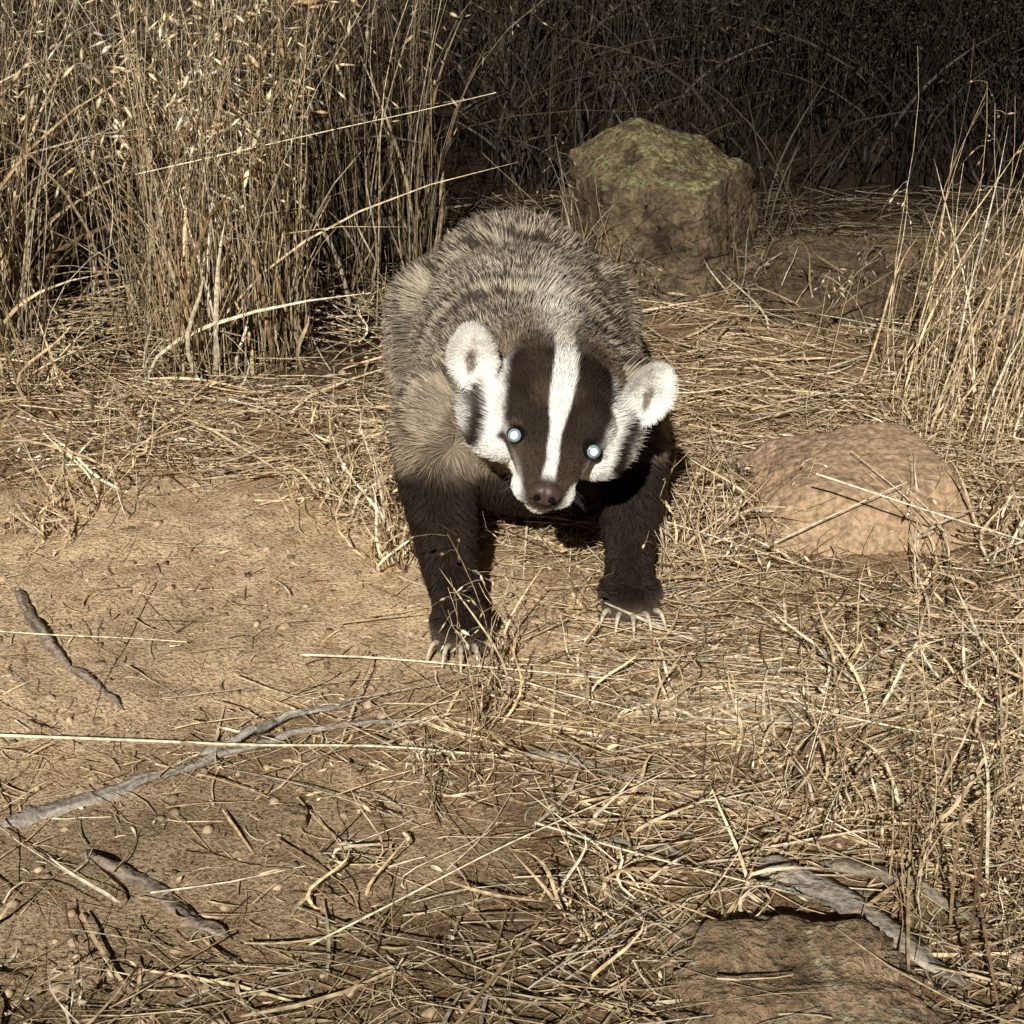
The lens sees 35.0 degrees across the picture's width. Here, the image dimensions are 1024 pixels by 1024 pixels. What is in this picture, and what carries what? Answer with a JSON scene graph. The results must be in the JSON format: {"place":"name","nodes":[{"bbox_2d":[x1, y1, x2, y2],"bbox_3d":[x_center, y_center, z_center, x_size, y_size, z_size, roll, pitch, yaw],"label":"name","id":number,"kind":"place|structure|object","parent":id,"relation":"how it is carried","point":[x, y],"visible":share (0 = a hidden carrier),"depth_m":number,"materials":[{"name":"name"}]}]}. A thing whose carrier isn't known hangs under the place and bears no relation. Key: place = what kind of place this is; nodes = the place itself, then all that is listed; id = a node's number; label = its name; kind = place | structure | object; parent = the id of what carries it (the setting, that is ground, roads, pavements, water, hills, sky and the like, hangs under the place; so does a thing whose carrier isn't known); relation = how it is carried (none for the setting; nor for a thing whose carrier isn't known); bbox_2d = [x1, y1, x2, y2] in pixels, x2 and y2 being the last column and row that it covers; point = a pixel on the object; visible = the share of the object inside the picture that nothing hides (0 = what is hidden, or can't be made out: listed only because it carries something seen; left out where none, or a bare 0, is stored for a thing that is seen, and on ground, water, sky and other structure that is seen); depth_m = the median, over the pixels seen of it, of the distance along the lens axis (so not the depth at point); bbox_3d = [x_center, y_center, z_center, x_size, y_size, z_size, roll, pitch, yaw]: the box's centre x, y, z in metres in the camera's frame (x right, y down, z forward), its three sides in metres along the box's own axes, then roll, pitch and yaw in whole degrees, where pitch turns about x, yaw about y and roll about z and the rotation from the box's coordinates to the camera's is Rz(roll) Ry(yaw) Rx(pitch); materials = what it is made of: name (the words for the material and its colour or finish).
{"place":"outdoors","nodes":[
{"label":"outdoors","id":0,"kind":"place"},
{"bbox_2d":[0,0,1023,1023],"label":"ground","id":1,"kind":"structure","parent":0,"point":[159,849],"depth_m":1.45,"materials":[{"name":"soil"}]},
{"bbox_2d":[0,968,27,999],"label":"brown rock","id":2,"kind":"object","parent":1,"relation":"on","point":[18,980],"visible":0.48,"depth_m":1.12,"materials":[{"name":"brown stone"}]},
{"bbox_2d":[13,587,124,709],"bbox_3d":[-0.417,0.122,1.492,0.021,0.015,0.264,-18,32,-31],"label":"dead stick","id":3,"kind":"object","parent":1,"relation":"on","point":[36,624],"visible":0.98,"depth_m":1.49,"materials":[{"name":"grey wood"}]},
{"bbox_2d":[78,849,231,939],"bbox_3d":[-0.264,0.281,1.203,0.165,0.017,0.020,19,33,32],"label":"dead stick","id":4,"kind":"object","parent":1,"relation":"on","point":[125,873],"visible":1,"depth_m":1.21,"materials":[{"name":"grey wood"}]},
{"bbox_2d":[0,717,410,828],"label":"dead stick","id":5,"kind":"object","parent":1,"relation":"on","point":[29,817],"visible":0.97,"depth_m":1.30,"materials":[{"name":"grey wood"}]},
{"bbox_2d":[198,699,366,754],"bbox_3d":[-0.196,0.178,1.378,0.158,0.011,0.017,-18,32,-30],"label":"dead stick","id":6,"kind":"object","parent":1,"relation":"on","point":[247,732],"visible":1,"depth_m":1.37,"materials":[{"name":"grey wood"}]},
{"bbox_2d":[281,804,307,827],"bbox_3d":[-0.170,0.238,1.271,0.021,0.014,0.017,0,27,0],"label":"stone","id":7,"kind":"object","parent":1,"relation":"on","point":[295,814],"visible":1,"depth_m":1.26,"materials":[{"name":"brown stone"}]},
{"bbox_2d":[0,43,1023,1023],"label":"dry grass tufts","id":8,"kind":"object","parent":1,"relation":"on","point":[969,349],"visible":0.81,"depth_m":1.62,"materials":[{"name":"plant"}]},
{"bbox_2d":[0,276,1023,1023],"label":"pebbles","id":9,"kind":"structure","parent":1,"relation":"on","point":[290,864],"depth_m":1.39,"materials":[{"name":"brown gravel"}]},
{"bbox_2d":[0,92,1023,945],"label":"long straw stems","id":10,"kind":"object","parent":1,"relation":"on","point":[492,668],"visible":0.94,"depth_m":1.34,"materials":[{"name":"beige plant"}]},
{"bbox_2d":[0,174,1023,1023],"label":"straw litter","id":11,"kind":"object","parent":1,"relation":"on","point":[956,456],"visible":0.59,"depth_m":1.45,"materials":[{"name":"beige plant"}]},
{"bbox_2d":[378,205,680,671],"bbox_3d":[0.004,-0.163,1.724,0.296,0.306,0.862,0,27,0],"label":"american badger","id":12,"kind":"object","parent":1,"relation":"on","point":[525,378],"visible":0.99,"depth_m":1.54,"materials":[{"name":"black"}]},
{"bbox_2d":[519,750,746,805],"bbox_3d":[0.096,0.215,1.318,0.193,0.010,0.015,11,29,21],"label":"dead stick","id":13,"kind":"object","parent":1,"relation":"on","point":[588,762],"visible":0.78,"depth_m":1.33,"materials":[{"name":"grey wood"}]},
{"bbox_2d":[571,835,694,855],"bbox_3d":[0.093,0.255,1.245,0.097,0.010,0.011,5,28,10],"label":"dead stick","id":14,"kind":"object","parent":1,"relation":"on","point":[616,840],"visible":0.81,"depth_m":1.24,"materials":[{"name":"grey wood"}]},
{"bbox_2d":[293,0,1023,178],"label":"dark shrub","id":15,"kind":"object","parent":1,"relation":"on","point":[879,5],"visible":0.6,"depth_m":3.16,"materials":[{"name":"plant"}]},
{"bbox_2d":[563,117,758,302],"bbox_3d":[0.236,-0.429,2.405,0.320,0.258,0.245,0,27,0],"label":"lichen boulder","id":16,"kind":"object","parent":1,"relation":"on","point":[701,182],"visible":0.67,"depth_m":2.35,"materials":[{"name":"brown stone"}]},
{"bbox_2d":[651,914,961,1023],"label":"brown rock","id":17,"kind":"object","parent":1,"relation":"on","point":[820,958],"visible":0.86,"depth_m":1.10,"materials":[{"name":"brown stone"}]},
{"bbox_2d":[734,233,927,328],"bbox_3d":[0.441,-0.296,2.321,0.352,0.143,0.259,0,27,0],"label":"brown rock","id":18,"kind":"object","parent":1,"relation":"on","point":[838,249],"visible":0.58,"depth_m":2.29,"materials":[{"name":"brown stone"}]},
{"bbox_2d":[731,421,984,556],"bbox_3d":[0.368,0.005,1.743,0.381,0.139,0.276,0,27,0],"label":"flat rock","id":19,"kind":"object","parent":1,"relation":"on","point":[882,449],"visible":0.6,"depth_m":1.70,"materials":[{"name":"brown stone"}]},
{"bbox_2d":[755,855,970,989],"bbox_3d":[0.252,0.290,1.169,0.180,0.017,0.036,22,34,35],"label":"bark piece","id":20,"kind":"object","parent":1,"relation":"on","point":[839,897],"visible":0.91,"depth_m":1.17,"materials":[{"name":"grey wood"}]},
{"bbox_2d":[820,856,997,932],"bbox_3d":[0.293,0.278,1.197,0.135,0.018,0.022,14,30,24],"label":"bark piece","id":21,"kind":"object","parent":1,"relation":"on","point":[842,865],"visible":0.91,"depth_m":1.20,"materials":[{"name":"grey wood"}]},
{"bbox_2d":[0,0,1023,407],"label":"tall dry grass","id":22,"kind":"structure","parent":0,"point":[224,110],"depth_m":2.31,"materials":[{"name":"plant"}]}
]}

